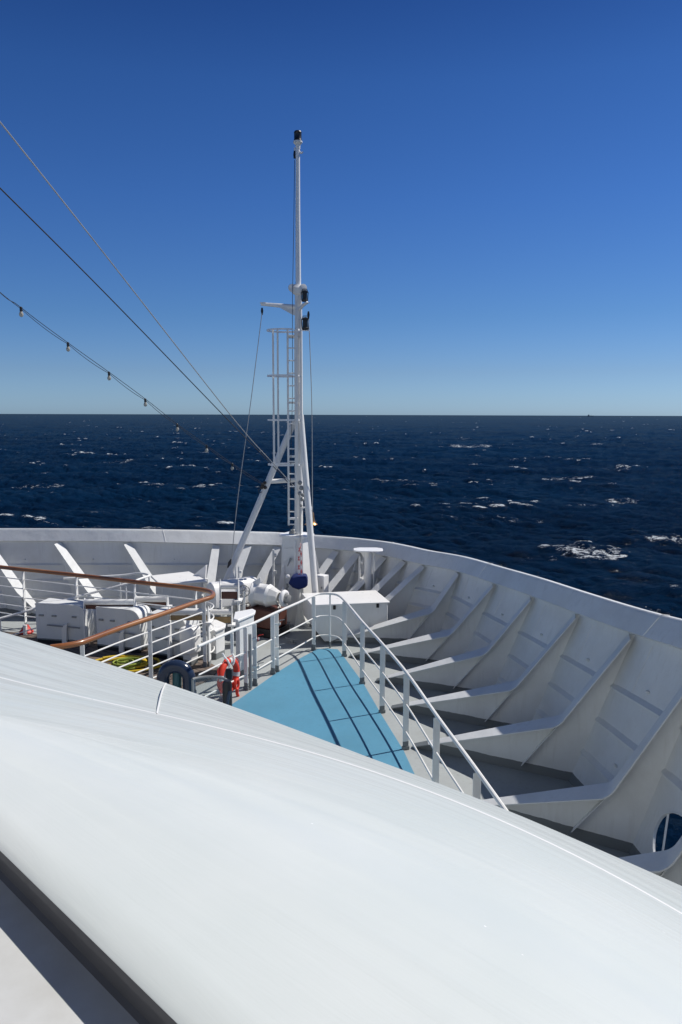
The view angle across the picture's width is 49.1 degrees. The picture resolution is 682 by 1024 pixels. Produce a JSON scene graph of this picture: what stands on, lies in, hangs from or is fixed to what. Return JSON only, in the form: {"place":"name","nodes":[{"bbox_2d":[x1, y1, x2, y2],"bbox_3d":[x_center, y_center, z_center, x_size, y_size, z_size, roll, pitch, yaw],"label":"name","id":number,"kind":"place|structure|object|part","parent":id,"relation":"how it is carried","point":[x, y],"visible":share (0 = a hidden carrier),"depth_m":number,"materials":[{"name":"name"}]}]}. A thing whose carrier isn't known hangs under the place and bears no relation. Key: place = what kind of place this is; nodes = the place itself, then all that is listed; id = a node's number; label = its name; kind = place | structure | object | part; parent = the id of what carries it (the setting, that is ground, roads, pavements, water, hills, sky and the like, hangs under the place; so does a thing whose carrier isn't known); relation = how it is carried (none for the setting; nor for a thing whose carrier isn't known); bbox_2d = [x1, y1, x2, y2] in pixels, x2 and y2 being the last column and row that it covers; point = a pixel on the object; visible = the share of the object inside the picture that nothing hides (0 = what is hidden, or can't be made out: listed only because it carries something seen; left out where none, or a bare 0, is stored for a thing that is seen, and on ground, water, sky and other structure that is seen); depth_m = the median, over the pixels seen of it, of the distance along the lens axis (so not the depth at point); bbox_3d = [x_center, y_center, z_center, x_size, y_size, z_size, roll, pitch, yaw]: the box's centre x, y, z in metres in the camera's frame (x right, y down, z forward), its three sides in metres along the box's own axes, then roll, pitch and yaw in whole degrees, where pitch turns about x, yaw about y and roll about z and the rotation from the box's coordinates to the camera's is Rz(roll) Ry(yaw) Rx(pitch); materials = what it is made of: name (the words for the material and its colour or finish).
{"place":"outdoors","nodes":[
{"label":"outdoors","id":0,"kind":"place"},
{"bbox_2d":[0,614,629,857],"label":"foredeck","id":1,"kind":"object","parent":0,"point":[503,781],"visible":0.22,"depth_m":11.85,"materials":[{"name":"grey paint"}]},
{"bbox_2d":[1,631,218,688],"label":"plank deck","id":2,"kind":"structure","parent":1,"relation":"on","point":[198,668],"depth_m":14.86,"materials":[{"name":"wood"}]},
{"bbox_2d":[19,624,33,634],"bbox_3d":[-6.895,2.558,16.343,0.298,0.230,0.312,0,7,0],"label":"red hydrant","id":3,"kind":"object","parent":2,"relation":"on","point":[25,627],"visible":0.85,"depth_m":16.25,"materials":[{"name":"metal"}]},
{"bbox_2d":[35,598,96,643],"bbox_3d":[-5.795,2.321,15.736,1.151,0.884,0.593,2,8,10],"label":"deck chest","id":4,"kind":"object","parent":2,"relation":"on","point":[58,620],"visible":0.79,"depth_m":15.55,"materials":[{"name":"white paint"}]},
{"bbox_2d":[0,572,150,634],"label":"railing","id":5,"kind":"object","parent":2,"relation":"on","point":[82,595],"visible":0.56,"depth_m":16.28,"materials":[{"name":"white metal"}]},
{"bbox_2d":[0,565,214,678],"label":"teak topped railing","id":6,"kind":"object","parent":2,"relation":"on","point":[81,643],"visible":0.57,"depth_m":14.11,"materials":[{"name":"white metal"}]},
{"bbox_2d":[83,598,136,648],"bbox_3d":[-4.699,2.287,15.307,1.117,1.069,0.260,0,7,0],"label":"roller stand","id":7,"kind":"object","parent":2,"relation":"on","point":[90,603],"visible":0.56,"depth_m":15.23,"materials":[{"name":"white paint"}]},
{"bbox_2d":[95,604,151,652],"bbox_3d":[-4.442,2.367,15.283,1.035,0.917,0.590,2,8,17],"label":"deck chest","id":8,"kind":"object","parent":2,"relation":"on","point":[108,617],"visible":0.7,"depth_m":15.08,"materials":[{"name":"white paint"}]},
{"bbox_2d":[96,655,160,671],"bbox_3d":[-4.125,2.861,14.169,1.476,0.113,0.867,0,7,0],"label":"hose coil","id":9,"kind":"object","parent":2,"relation":"on","point":[144,662],"visible":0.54,"depth_m":14.31,"materials":[{"name":"yellow rubber"}]},
{"bbox_2d":[111,657,141,669],"bbox_3d":[-4.043,2.849,14.075,0.576,0.131,0.488,0,7,0],"label":"rope pile","id":10,"kind":"object","parent":9,"relation":"in","point":[122,661],"visible":0.86,"depth_m":13.99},
{"bbox_2d":[147,608,198,660],"bbox_3d":[-3.334,2.432,14.784,0.901,0.925,0.590,3,8,20],"label":"winch bed","id":11,"kind":"object","parent":2,"relation":"on","point":[160,633],"visible":0.48,"depth_m":14.61,"materials":[{"name":"white paint"}]},
{"bbox_2d":[179,624,200,665],"bbox_3d":[-2.896,2.572,14.356,0.300,0.760,0.320,4,9,30],"label":"mooring bitt","id":12,"kind":"object","parent":2,"relation":"on","point":[191,643],"visible":0.81,"depth_m":14.24,"materials":[{"name":"white paint"}]},
{"bbox_2d":[167,606,213,666],"bbox_3d":[-2.859,2.378,14.209,0.840,1.183,0.260,0,7,0],"label":"roller stand","id":13,"kind":"object","parent":2,"relation":"on","point":[182,614],"visible":0.86,"depth_m":14.15,"materials":[{"name":"white paint"}]},
{"bbox_2d":[136,595,171,607],"bbox_3d":[-3.938,2.257,15.707,0.740,1.028,0.260,0,7,0],"label":"roller stand","id":14,"kind":"object","parent":1,"relation":"on","point":[159,600],"visible":0.48,"depth_m":15.63,"materials":[{"name":"white paint"}]},
{"bbox_2d":[156,660,194,691],"bbox_3d":[-2.676,2.818,12.157,0.653,0.849,0.271,0,7,0],"label":"gooseneck duct","id":15,"kind":"object","parent":1,"relation":"on","point":[179,670],"visible":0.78,"depth_m":12.04,"materials":[{"name":"blue metal"}]},
{"bbox_2d":[151,571,206,625],"bbox_3d":[-3.764,2.045,17.134,1.034,1.079,1.145,-4,9,-31],"label":"hatch box","id":16,"kind":"object","parent":1,"relation":"on","point":[188,578],"visible":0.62,"depth_m":16.84,"materials":[{"name":"white paint"}]},
{"bbox_2d":[194,565,208,604],"bbox_3d":[-3.264,1.880,17.427,0.330,1.334,0.130,0,7,0],"label":"bracket fin","id":17,"kind":"object","parent":1,"relation":"on","point":[202,573],"visible":0.5,"depth_m":17.31,"materials":[{"name":"white metal"}]},
{"bbox_2d":[211,619,225,659],"bbox_3d":[-2.474,2.553,15.052,0.310,0.619,0.928,-1,7,-6],"label":"fairlead table","id":18,"kind":"object","parent":1,"relation":"on","point":[219,643],"visible":0.67,"depth_m":14.76,"materials":[{"name":"white paint"}]},
{"bbox_2d":[210,605,235,632],"bbox_3d":[-2.439,2.368,15.418,0.531,0.892,0.260,0,7,0],"label":"roller stand","id":19,"kind":"object","parent":1,"relation":"on","point":[228,620],"visible":0.61,"depth_m":15.37,"materials":[{"name":"white paint"}]},
{"bbox_2d":[219,579,242,615],"bbox_3d":[-2.295,2.087,15.583,0.468,1.409,0.260,0,7,0],"label":"roller stand","id":20,"kind":"object","parent":1,"relation":"on","point":[229,595],"visible":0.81,"depth_m":15.50,"materials":[{"name":"white paint"}]},
{"bbox_2d":[227,566,241,625],"bbox_3d":[-2.409,1.910,16.972,0.398,1.399,0.171,3,8,18],"label":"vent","id":21,"kind":"object","parent":1,"relation":"on","point":[232,576],"visible":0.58,"depth_m":16.91,"materials":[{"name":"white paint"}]},
{"bbox_2d":[233,609,255,676],"bbox_3d":[-1.847,2.444,13.972,0.367,1.119,0.769,4,8,27],"label":"fairlead table","id":22,"kind":"object","parent":1,"relation":"on","point":[243,617],"visible":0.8,"depth_m":13.71,"materials":[{"name":"white paint"}]},
{"bbox_2d":[239,585,249,609],"bbox_3d":[-2.049,2.146,15.812,0.264,1.234,0.050,0,7,0],"label":"handwheel stand","id":23,"kind":"object","parent":1,"relation":"on","point":[243,593],"visible":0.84,"depth_m":15.75,"materials":[{"name":"white paint"}]},
{"bbox_2d":[206,576,290,638],"bbox_3d":[-2.000,2.032,16.592,1.954,1.257,1.103,1,8,10],"label":"windlass","id":24,"kind":"object","parent":1,"relation":"on","point":[262,600],"visible":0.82,"depth_m":16.23,"materials":[{"name":"white paint"}]},
{"bbox_2d":[223,130,319,621],"bbox_3d":[-1.552,-2.827,16.835,2.606,11.014,1.293,2,8,14],"label":"foremast","id":25,"kind":"object","parent":1,"relation":"on","point":[291,551],"visible":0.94,"depth_m":16.88,"materials":[{"name":"white metal"}]},
{"bbox_2d":[0,292,263,484],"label":"string lights","id":26,"kind":"object","parent":25,"relation":"hanging from","point":[21,314],"visible":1,"depth_m":12.57,"materials":[{"name":"black"}]},
{"bbox_2d":[0,188,294,489],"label":"wire stay","id":27,"kind":"object","parent":25,"relation":"attached to","point":[11,199],"visible":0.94,"depth_m":11.20,"materials":[{"name":"black metal"}]},
{"bbox_2d":[0,121,297,489],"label":"wire stay","id":28,"kind":"object","parent":25,"relation":"attached to","point":[127,282],"visible":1,"depth_m":10.49,"materials":[{"name":"grey metal"}]},
{"bbox_2d":[227,308,262,567],"bbox_3d":[-2.169,-1.666,16.925,1.029,5.857,0.085,-6,10,-39],"label":"halyard","id":29,"kind":"object","parent":25,"relation":"hanging from","point":[229,562],"visible":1,"depth_m":16.96,"materials":[{"name":"metal"}]},
{"bbox_2d":[289,160,294,527],"bbox_3d":[-1.074,-3.665,16.751,0.117,8.115,0.260,4,8,28],"label":"signal line","id":30,"kind":"object","parent":25,"relation":"attached to","point":[292,326],"visible":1,"depth_m":16.59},
{"bbox_2d":[298,493,301,574],"bbox_3d":[-0.926,0.516,16.872,0.101,1.877,0.151,0,7,0],"label":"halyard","id":31,"kind":"object","parent":25,"relation":"hanging from","point":[300,550],"visible":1,"depth_m":16.93,"materials":[{"name":"metal"}]},
{"bbox_2d":[307,311,312,520],"bbox_3d":[-0.684,-2.062,16.740,0.166,4.754,0.060,7,10,40],"label":"halyard","id":32,"kind":"object","parent":25,"relation":"hanging from","point":[308,314],"visible":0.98,"depth_m":16.70,"materials":[{"name":"metal"}]},
{"bbox_2d":[272,549,276,586],"bbox_3d":[-1.578,1.694,17.750,0.106,1.630,0.088,0,7,0],"label":"standpipe","id":33,"kind":"object","parent":1,"relation":"on","point":[273,569],"visible":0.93,"depth_m":17.70,"materials":[{"name":"white metal"}]},
{"bbox_2d":[285,637,298,643],"bbox_3d":[-1.037,2.718,15.780,0.326,0.110,0.090,4,9,30],"label":"deck cleat","id":34,"kind":"object","parent":1,"relation":"on","point":[291,641],"visible":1,"depth_m":15.76,"materials":[{"name":"grey metal"}]},
{"bbox_2d":[285,573,307,626],"bbox_3d":[-1.038,2.007,17.035,0.582,1.198,0.410,0,7,0],"label":"covered searchlight","id":35,"kind":"object","parent":1,"relation":"on","point":[297,582],"visible":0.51,"depth_m":17.00,"materials":[{"name":"blue fabric"}]},
{"bbox_2d":[317,574,328,592],"bbox_3d":[-0.445,2.012,17.210,0.230,1.145,0.240,5,9,35],"label":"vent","id":36,"kind":"object","parent":1,"relation":"on","point":[323,582],"visible":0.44,"depth_m":17.08,"materials":[{"name":"white metal"}]},
{"bbox_3d":[-0.495,1.702,17.096,0.200,0.440,0.012,5,9,35],"label":"door","id":37,"kind":"part","parent":36,"relation":"part of","materials":[{"name":"white paint"}]},
{"bbox_2d":[232,649,413,773],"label":"blue walkway","id":38,"kind":"structure","parent":1,"relation":"on","point":[323,694],"depth_m":12.35,"materials":[{"name":"paint"}]},
{"bbox_2d":[191,675,231,705],"bbox_3d":[-1.986,2.945,11.720,0.677,0.710,0.281,3,8,22],"label":"acrylic shield","id":39,"kind":"object","parent":38,"relation":"on","point":[213,686],"visible":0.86,"depth_m":11.78,"materials":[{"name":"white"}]},
{"bbox_2d":[197,592,508,810],"bbox_3d":[-0.415,2.907,10.254,2.968,1.174,10.195,-1,8,-12],"label":"pipe railing","id":40,"kind":"object","parent":38,"relation":"on","point":[250,649],"visible":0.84,"depth_m":12.71,"materials":[{"name":"white metal"}]},
{"bbox_2d":[217,633,239,696],"bbox_3d":[-1.897,2.625,12.604,0.170,1.134,0.673,4,8,26],"label":"lifebuoy","id":41,"kind":"object","parent":40,"relation":"hanging from","point":[228,661],"visible":0.68,"depth_m":12.65,"materials":[{"name":"red paint"}]},
{"bbox_2d":[0,528,681,885],"bbox_3d":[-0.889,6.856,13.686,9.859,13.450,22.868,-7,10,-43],"label":"bow bulwark","id":42,"kind":"object","parent":1,"relation":"on","point":[580,691],"visible":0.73,"depth_m":11.46,"materials":[{"name":"white paint"}]},
{"bbox_2d":[302,590,389,642],"bbox_3d":[0.081,2.281,16.236,1.736,0.868,1.090,-1,8,-11],"label":"deck chest","id":43,"kind":"object","parent":1,"relation":"on","point":[370,607],"visible":0.83,"depth_m":15.78,"materials":[{"name":"white paint"}]},
{"bbox_2d":[358,556,362,580],"bbox_3d":[0.462,1.787,17.560,0.106,1.508,0.088,0,7,0],"label":"standpipe","id":44,"kind":"object","parent":1,"relation":"on","point":[359,570],"visible":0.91,"depth_m":17.50,"materials":[{"name":"white metal"}]},
{"bbox_2d":[353,547,382,590],"bbox_3d":[0.630,1.705,17.468,0.680,1.694,0.480,0,7,0],"label":"vent pedestal","id":45,"kind":"object","parent":1,"relation":"on","point":[368,553],"visible":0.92,"depth_m":17.36,"materials":[{"name":"white paint"}]},
{"bbox_2d":[0,631,681,1023],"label":"bridge front parapet","id":46,"kind":"structure","parent":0,"point":[172,855],"depth_m":0.94,"materials":[{"name":"white paint"}]},
{"bbox_2d":[0,414,681,851],"bbox_3d":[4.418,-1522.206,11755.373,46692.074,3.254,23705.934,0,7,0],"label":"sea","id":47,"kind":"structure","parent":0,"point":[590,504],"depth_m":151.25,"materials":[{"name":"liquid"}]},
{"bbox_2d":[0,0,681,415],"label":"sky","id":48,"kind":"structure","parent":0,"point":[491,190],"materials":[{"name":"blue"}]}
]}

